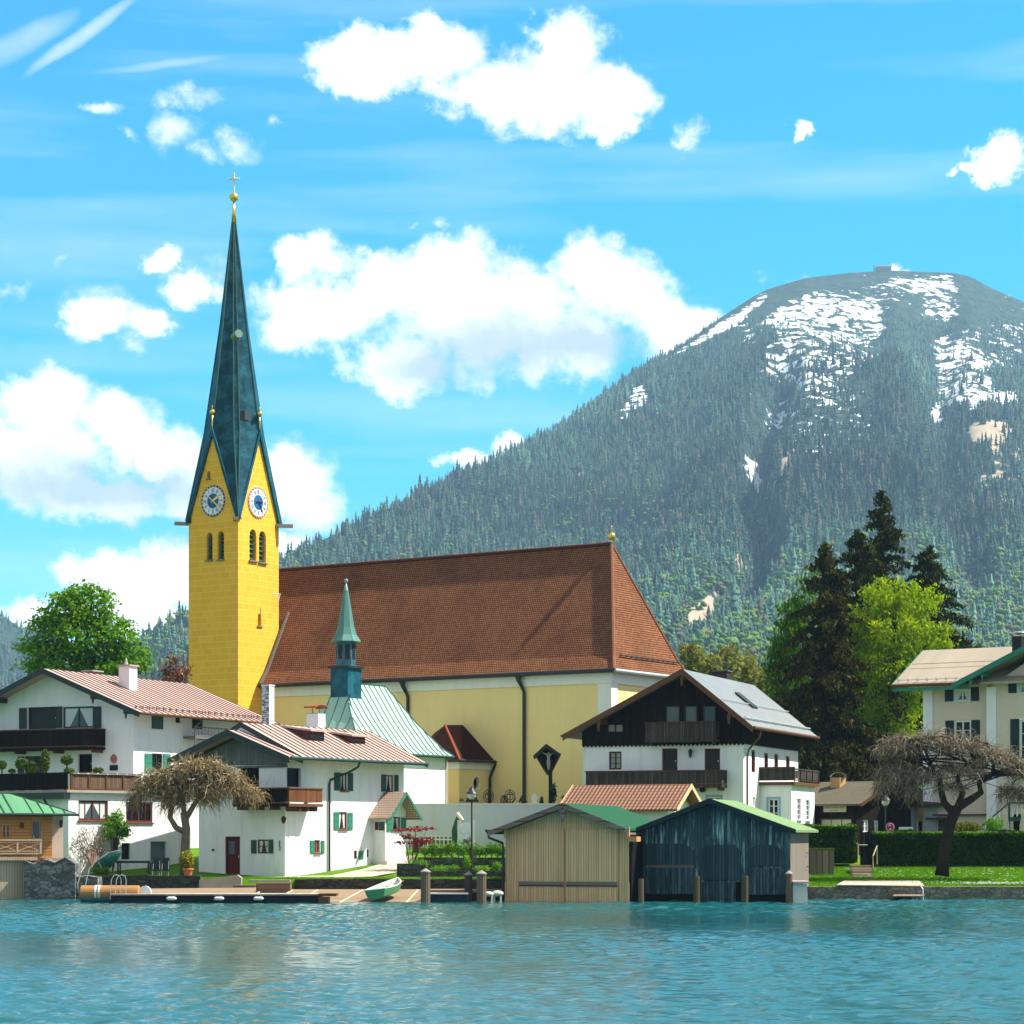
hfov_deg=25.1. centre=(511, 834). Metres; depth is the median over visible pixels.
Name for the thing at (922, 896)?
bathing platform
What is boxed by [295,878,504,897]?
quay wall
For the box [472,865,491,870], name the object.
bed plant
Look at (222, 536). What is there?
belfry window
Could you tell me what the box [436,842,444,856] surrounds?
border shrub
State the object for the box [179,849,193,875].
pot plant
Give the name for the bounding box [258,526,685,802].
church
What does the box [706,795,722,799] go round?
window
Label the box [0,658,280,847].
house
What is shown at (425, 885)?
mooring post
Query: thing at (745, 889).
mooring post
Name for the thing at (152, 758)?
window
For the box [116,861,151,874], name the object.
garden table
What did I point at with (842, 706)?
spruce tree
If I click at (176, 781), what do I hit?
weeping tree
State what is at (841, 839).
hedge
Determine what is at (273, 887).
bench steps
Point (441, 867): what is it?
bed plant
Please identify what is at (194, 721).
window
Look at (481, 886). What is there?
mooring post
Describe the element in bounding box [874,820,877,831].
window
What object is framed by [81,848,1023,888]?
ground
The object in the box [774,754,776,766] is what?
window
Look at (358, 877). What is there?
grass
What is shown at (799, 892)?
mooring block
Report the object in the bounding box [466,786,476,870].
street lamp
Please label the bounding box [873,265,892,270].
summit hut
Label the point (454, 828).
folded parasol
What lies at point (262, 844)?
window
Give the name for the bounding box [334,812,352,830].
window
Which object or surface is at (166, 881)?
quay wall
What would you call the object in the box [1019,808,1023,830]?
folded parasol
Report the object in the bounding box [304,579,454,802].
chapel
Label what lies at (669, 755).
balcony door
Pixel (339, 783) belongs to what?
window
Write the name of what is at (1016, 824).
doorway
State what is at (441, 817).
boundary wall
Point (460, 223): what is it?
sky
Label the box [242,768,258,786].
balcony door
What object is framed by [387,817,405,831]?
window
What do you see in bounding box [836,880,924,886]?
paved path
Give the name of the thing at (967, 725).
window
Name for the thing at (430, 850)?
border shrub
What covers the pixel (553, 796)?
grave shrub
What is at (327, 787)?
house
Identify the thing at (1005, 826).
folded parasol
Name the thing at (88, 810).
window
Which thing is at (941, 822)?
window
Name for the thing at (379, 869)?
path
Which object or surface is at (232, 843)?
door
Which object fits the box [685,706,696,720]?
window
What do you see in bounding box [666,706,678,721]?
window
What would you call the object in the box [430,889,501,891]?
landing stage
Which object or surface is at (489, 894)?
mooring float
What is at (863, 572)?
spruce tree
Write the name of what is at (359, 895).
slipway
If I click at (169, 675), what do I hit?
copper beech
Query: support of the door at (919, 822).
in the outbuilding
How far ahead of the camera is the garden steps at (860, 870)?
126.55 m
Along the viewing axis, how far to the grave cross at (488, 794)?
145.18 m
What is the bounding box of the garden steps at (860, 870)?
[849,842,877,877]
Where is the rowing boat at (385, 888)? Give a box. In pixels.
[364,877,401,898]
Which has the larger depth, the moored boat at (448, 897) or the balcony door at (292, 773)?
the balcony door at (292, 773)
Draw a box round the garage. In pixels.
[561,784,701,819]
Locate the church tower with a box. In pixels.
[174,172,292,714]
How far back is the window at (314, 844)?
129.60 m
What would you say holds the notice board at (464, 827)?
on the ground at (174, 870)
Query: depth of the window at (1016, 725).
148.70 m
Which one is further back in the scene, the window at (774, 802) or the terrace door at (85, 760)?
the window at (774, 802)
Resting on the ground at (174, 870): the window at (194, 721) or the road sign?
the road sign
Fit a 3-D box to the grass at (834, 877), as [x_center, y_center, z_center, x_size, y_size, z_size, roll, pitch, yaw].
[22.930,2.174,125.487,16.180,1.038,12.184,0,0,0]
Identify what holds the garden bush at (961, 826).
on the ground at (174, 870)
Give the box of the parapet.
[199,875,242,887]
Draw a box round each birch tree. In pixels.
[761,566,821,768]
[843,574,961,773]
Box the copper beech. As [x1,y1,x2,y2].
[159,651,195,683]
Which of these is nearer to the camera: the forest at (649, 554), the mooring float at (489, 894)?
the mooring float at (489, 894)
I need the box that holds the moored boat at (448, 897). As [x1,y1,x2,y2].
[430,893,468,901]
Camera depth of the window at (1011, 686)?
148.81 m
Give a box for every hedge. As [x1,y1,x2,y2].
[803,822,859,863]
[871,828,1023,867]
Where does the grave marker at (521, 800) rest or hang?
on the ground at (174, 870)
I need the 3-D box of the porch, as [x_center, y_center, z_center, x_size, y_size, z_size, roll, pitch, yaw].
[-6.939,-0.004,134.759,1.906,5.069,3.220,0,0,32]
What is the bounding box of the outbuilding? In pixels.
[911,792,941,831]
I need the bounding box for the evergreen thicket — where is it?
[852,714,888,780]
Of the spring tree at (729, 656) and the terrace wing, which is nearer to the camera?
the terrace wing
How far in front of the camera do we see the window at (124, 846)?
131.39 m
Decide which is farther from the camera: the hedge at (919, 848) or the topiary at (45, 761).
the topiary at (45, 761)
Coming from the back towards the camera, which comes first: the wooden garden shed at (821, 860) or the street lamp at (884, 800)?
the street lamp at (884, 800)
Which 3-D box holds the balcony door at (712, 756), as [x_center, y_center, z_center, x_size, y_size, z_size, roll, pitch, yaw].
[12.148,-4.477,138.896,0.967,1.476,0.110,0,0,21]
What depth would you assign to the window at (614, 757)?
141.06 m
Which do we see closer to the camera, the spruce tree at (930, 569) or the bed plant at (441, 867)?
the bed plant at (441, 867)
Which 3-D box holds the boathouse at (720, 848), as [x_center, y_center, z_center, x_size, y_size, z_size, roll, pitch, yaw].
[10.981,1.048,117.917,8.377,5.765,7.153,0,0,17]
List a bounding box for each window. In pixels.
[2,824,9,837]
[17,756,43,772]
[19,706,100,728]
[77,800,106,821]
[121,843,128,858]
[126,802,154,823]
[145,753,170,772]
[192,719,201,728]
[204,535,212,561]
[215,533,224,560]
[249,532,258,562]
[251,839,272,853]
[258,534,267,564]
[310,840,324,853]
[334,772,352,791]
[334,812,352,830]
[354,851,363,858]
[375,822,383,830]
[381,774,398,791]
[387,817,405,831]
[472,776,479,790]
[609,751,620,769]
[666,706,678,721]
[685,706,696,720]
[703,706,714,720]
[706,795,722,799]
[751,750,753,772]
[764,753,766,766]
[766,797,780,816]
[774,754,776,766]
[786,756,788,766]
[797,798,802,820]
[805,800,811,821]
[820,818,850,824]
[863,820,867,831]
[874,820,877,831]
[938,819,945,831]
[945,687,978,701]
[945,720,979,750]
[1008,683,1023,694]
[1010,718,1023,759]
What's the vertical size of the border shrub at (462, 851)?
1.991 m
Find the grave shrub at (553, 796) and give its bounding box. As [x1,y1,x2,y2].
[549,782,557,802]
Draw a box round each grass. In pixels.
[202,876,501,878]
[808,864,1023,886]
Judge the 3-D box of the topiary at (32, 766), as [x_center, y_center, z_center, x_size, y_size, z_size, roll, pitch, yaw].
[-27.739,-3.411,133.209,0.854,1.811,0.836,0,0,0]
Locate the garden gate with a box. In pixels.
[860,827,872,864]
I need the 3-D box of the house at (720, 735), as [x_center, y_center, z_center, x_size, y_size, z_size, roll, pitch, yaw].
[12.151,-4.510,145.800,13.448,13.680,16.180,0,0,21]
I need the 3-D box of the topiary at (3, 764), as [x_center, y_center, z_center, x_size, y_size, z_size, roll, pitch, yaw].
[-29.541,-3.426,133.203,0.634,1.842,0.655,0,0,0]
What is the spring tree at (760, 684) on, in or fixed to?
on the ground at (174, 870)
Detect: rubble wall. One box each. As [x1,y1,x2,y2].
[24,857,80,899]
[76,876,101,899]
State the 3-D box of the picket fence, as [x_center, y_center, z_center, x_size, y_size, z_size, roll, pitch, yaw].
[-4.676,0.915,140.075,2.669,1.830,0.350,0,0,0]
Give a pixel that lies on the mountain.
(816, 299)
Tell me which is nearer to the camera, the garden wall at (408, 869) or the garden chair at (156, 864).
the garden chair at (156, 864)
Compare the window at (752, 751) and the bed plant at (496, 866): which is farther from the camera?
the window at (752, 751)
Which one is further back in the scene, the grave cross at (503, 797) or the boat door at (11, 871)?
the grave cross at (503, 797)
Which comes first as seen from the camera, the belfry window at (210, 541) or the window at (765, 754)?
the window at (765, 754)
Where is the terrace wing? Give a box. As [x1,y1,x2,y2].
[0,772,189,874]
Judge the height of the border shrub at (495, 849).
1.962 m
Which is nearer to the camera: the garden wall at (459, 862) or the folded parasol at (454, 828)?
the garden wall at (459, 862)
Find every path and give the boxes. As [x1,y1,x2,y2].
[283,855,414,877]
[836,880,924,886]
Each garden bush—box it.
[954,820,983,831]
[984,816,1002,830]
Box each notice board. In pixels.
[457,820,474,856]
[899,827,912,829]
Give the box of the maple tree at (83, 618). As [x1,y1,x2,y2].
[10,578,158,676]
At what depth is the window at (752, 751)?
140.27 m
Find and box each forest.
[0,609,101,689]
[95,270,1023,789]
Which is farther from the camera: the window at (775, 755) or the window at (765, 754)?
the window at (775, 755)
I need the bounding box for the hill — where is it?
[0,614,98,686]
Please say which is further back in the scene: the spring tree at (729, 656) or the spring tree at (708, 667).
the spring tree at (729, 656)
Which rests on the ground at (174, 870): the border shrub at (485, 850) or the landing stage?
the border shrub at (485, 850)
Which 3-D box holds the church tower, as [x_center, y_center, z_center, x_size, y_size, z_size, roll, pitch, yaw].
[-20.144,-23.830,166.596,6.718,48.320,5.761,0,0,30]
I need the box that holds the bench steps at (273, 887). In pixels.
[233,880,291,891]
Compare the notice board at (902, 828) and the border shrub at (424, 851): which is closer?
the border shrub at (424, 851)
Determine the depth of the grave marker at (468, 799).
145.20 m
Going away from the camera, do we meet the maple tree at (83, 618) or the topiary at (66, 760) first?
the topiary at (66, 760)
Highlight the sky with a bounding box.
[0,0,1023,650]
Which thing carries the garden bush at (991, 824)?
on the ground at (174, 870)
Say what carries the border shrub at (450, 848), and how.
on the ground at (174, 870)
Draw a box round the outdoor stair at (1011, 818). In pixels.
[981,802,1022,830]
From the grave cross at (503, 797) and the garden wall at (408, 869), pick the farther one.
the grave cross at (503, 797)
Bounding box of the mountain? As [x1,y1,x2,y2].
[148,271,1023,675]
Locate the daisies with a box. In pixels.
[848,868,1023,884]
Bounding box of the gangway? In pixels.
[151,888,255,892]
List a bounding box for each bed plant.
[90,867,105,874]
[102,866,110,874]
[404,858,431,866]
[430,864,448,870]
[448,864,460,870]
[463,857,471,870]
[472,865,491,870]
[492,860,501,870]
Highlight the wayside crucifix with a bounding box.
[533,744,560,802]
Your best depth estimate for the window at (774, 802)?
141.20 m
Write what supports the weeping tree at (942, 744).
on the ground at (174, 870)
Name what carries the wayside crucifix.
on the ground at (174, 870)
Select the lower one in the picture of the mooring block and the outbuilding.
the mooring block
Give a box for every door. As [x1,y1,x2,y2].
[0,860,36,898]
[29,707,55,728]
[31,817,42,855]
[79,754,91,772]
[150,842,163,865]
[226,837,239,873]
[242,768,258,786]
[287,768,297,786]
[663,749,676,769]
[705,749,719,769]
[918,821,921,830]
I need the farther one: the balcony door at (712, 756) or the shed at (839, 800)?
the shed at (839, 800)
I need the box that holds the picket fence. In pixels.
[413,835,456,852]
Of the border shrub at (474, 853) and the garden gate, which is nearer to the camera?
the border shrub at (474, 853)
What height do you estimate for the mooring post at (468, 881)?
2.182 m
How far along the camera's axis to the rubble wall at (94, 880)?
118.90 m
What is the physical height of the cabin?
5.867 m
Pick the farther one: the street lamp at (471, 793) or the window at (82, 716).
the window at (82, 716)
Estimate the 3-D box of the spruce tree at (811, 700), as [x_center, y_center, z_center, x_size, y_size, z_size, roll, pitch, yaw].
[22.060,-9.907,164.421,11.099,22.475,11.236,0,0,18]
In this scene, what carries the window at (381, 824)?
in the porch
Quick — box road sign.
[886,823,893,829]
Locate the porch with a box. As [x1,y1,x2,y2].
[368,792,421,864]
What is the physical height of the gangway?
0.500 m
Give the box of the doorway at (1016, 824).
[1013,814,1020,830]
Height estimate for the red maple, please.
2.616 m
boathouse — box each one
[485,803,653,901]
[630,798,818,901]
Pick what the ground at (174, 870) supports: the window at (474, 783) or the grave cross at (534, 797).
the grave cross at (534, 797)
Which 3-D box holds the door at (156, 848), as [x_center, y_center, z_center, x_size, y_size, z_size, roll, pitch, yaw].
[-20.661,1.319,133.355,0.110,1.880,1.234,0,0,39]
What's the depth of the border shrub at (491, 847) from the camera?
129.84 m
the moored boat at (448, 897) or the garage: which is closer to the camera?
the moored boat at (448, 897)
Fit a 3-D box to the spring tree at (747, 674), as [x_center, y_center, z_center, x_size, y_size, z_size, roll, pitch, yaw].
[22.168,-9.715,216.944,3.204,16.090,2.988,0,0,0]
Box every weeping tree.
[113,746,273,875]
[860,718,1023,876]
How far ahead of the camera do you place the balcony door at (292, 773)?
128.00 m
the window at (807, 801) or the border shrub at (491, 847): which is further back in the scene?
the window at (807, 801)
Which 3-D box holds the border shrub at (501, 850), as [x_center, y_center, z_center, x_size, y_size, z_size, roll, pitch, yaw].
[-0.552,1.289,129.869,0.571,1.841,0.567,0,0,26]
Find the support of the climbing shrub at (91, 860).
on the ground at (174, 870)
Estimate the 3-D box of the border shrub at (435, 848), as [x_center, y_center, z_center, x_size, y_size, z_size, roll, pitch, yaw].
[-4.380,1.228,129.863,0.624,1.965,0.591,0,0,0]
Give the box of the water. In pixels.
[0,898,1023,1023]
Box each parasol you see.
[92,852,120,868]
[452,812,463,847]
[1002,808,1008,829]
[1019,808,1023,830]
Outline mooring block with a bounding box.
[792,881,809,902]
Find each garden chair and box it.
[152,858,160,875]
[161,858,169,875]
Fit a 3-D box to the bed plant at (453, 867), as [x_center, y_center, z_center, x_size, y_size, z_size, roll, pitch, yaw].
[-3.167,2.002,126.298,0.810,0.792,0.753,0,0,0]
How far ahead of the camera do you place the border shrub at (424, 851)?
129.84 m
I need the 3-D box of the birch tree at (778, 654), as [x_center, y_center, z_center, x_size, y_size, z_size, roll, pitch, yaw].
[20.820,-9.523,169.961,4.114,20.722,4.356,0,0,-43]
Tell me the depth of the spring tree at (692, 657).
204.57 m
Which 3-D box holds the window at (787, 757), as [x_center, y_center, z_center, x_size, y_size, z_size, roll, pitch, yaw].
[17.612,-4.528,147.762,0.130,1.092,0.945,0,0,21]
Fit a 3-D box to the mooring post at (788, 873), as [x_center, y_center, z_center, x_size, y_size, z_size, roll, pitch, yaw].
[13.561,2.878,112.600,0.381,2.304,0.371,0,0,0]
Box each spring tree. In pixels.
[676,638,705,672]
[699,651,724,675]
[712,640,743,680]
[734,647,762,685]
[750,660,773,695]
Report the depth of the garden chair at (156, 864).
124.06 m
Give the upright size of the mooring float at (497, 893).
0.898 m
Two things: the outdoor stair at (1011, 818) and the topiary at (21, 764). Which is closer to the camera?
the topiary at (21, 764)
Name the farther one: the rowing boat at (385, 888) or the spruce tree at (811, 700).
the spruce tree at (811, 700)
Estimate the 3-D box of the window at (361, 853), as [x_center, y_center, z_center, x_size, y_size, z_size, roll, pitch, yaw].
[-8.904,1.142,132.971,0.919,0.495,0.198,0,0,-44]
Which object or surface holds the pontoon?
on the water
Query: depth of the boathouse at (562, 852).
114.97 m
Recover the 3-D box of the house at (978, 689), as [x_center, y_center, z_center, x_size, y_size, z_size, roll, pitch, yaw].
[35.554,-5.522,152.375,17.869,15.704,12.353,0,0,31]
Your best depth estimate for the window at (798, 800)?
142.76 m
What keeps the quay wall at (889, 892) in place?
on the water
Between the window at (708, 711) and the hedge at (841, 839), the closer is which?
the hedge at (841, 839)
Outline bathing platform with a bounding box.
[893,885,924,899]
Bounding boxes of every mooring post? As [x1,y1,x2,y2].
[420,868,430,902]
[464,871,472,900]
[476,870,486,902]
[638,879,643,902]
[693,876,699,901]
[742,876,747,902]
[785,870,792,902]
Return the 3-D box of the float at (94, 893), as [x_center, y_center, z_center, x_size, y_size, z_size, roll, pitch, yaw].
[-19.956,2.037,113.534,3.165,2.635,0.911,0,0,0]
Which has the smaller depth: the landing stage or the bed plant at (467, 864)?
the landing stage
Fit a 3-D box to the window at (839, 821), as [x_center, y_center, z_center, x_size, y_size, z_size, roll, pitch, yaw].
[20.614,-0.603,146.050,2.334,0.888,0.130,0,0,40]
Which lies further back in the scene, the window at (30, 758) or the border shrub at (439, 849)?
the window at (30, 758)
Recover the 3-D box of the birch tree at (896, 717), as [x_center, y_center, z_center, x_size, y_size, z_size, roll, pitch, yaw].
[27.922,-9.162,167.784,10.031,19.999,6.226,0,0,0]
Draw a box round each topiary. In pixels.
[0,760,6,773]
[7,768,15,773]
[14,757,27,790]
[26,761,39,790]
[40,749,50,772]
[60,755,74,789]
[92,767,103,772]
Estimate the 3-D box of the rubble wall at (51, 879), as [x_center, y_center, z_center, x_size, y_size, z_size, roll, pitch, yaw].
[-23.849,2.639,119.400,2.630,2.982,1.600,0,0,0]
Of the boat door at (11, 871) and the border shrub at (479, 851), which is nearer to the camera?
the boat door at (11, 871)
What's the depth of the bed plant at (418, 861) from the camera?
126.16 m
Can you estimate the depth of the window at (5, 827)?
119.80 m
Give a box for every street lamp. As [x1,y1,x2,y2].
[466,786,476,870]
[881,794,888,830]
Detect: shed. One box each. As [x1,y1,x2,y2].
[809,848,834,874]
[814,772,925,854]
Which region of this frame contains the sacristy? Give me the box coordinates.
[431,724,496,802]
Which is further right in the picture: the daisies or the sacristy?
the daisies
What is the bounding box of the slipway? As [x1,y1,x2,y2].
[256,889,420,901]
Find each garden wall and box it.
[397,863,432,876]
[417,857,501,870]
[430,871,501,877]
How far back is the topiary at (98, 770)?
131.00 m
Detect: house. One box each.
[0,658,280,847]
[167,685,428,875]
[560,661,819,823]
[891,631,1023,831]
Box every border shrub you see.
[420,845,429,856]
[427,842,434,856]
[430,840,437,856]
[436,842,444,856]
[442,844,449,856]
[446,841,455,856]
[453,840,460,856]
[459,839,467,856]
[465,840,473,856]
[473,842,478,857]
[475,844,482,856]
[481,845,489,856]
[486,841,495,856]
[493,843,500,856]
[496,844,504,856]
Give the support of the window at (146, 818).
in the terrace wing
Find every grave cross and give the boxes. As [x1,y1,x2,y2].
[483,789,493,802]
[500,795,507,802]
[504,789,515,802]
[530,794,538,802]
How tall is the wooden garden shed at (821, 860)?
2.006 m
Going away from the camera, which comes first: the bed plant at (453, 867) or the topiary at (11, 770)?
the bed plant at (453, 867)
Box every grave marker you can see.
[465,788,478,801]
[518,794,526,802]
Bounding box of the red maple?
[388,825,436,862]
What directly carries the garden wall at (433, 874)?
on the ground at (174, 870)
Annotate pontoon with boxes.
[110,893,337,902]
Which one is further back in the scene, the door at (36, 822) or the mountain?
the mountain
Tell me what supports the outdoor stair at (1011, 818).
on the ground at (174, 870)
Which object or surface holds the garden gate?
on the ground at (174, 870)
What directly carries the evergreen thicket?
on the ground at (174, 870)
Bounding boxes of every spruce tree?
[768,541,902,784]
[803,607,872,783]
[809,529,922,772]
[850,490,931,786]
[888,544,981,732]
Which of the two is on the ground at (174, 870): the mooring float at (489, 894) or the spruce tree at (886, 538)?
the spruce tree at (886, 538)
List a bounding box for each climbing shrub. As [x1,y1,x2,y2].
[72,824,112,872]
[100,808,132,871]
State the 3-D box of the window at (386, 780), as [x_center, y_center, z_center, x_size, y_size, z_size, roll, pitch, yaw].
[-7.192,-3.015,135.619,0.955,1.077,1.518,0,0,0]
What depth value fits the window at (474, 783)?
153.75 m
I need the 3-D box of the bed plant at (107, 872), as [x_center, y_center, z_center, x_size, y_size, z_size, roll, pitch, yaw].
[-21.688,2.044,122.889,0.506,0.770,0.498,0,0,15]
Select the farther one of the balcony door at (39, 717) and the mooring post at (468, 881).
the balcony door at (39, 717)
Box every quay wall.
[95,875,201,888]
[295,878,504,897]
[807,886,1023,899]
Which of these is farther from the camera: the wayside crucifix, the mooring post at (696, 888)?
the wayside crucifix
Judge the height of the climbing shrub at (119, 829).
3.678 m
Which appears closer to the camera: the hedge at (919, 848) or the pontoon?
the pontoon
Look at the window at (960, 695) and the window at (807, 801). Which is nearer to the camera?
the window at (807, 801)
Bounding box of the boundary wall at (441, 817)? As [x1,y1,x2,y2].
[406,803,559,848]
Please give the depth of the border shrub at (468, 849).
129.83 m
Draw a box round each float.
[77,850,139,901]
[486,891,493,902]
[493,890,503,902]
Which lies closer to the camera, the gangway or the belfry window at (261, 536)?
the gangway
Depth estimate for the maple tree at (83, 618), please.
175.06 m
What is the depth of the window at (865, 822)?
146.07 m
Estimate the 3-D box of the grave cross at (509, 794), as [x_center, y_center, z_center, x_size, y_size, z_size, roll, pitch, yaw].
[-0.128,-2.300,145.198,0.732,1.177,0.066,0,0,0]
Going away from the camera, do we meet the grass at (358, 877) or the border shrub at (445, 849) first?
the grass at (358, 877)
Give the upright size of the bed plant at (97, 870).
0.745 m
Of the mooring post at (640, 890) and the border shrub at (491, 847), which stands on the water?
the mooring post at (640, 890)
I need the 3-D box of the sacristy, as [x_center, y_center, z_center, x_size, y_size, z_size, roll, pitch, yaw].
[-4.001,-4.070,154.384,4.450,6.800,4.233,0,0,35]
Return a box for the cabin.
[0,793,78,898]
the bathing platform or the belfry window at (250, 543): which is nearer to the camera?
the bathing platform
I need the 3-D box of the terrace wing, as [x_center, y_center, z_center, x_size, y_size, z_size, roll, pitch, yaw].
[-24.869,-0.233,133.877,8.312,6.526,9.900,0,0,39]
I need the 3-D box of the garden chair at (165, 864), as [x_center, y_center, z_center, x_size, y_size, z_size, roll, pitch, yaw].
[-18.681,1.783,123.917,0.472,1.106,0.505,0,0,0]
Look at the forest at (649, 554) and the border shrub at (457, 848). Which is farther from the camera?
the forest at (649, 554)

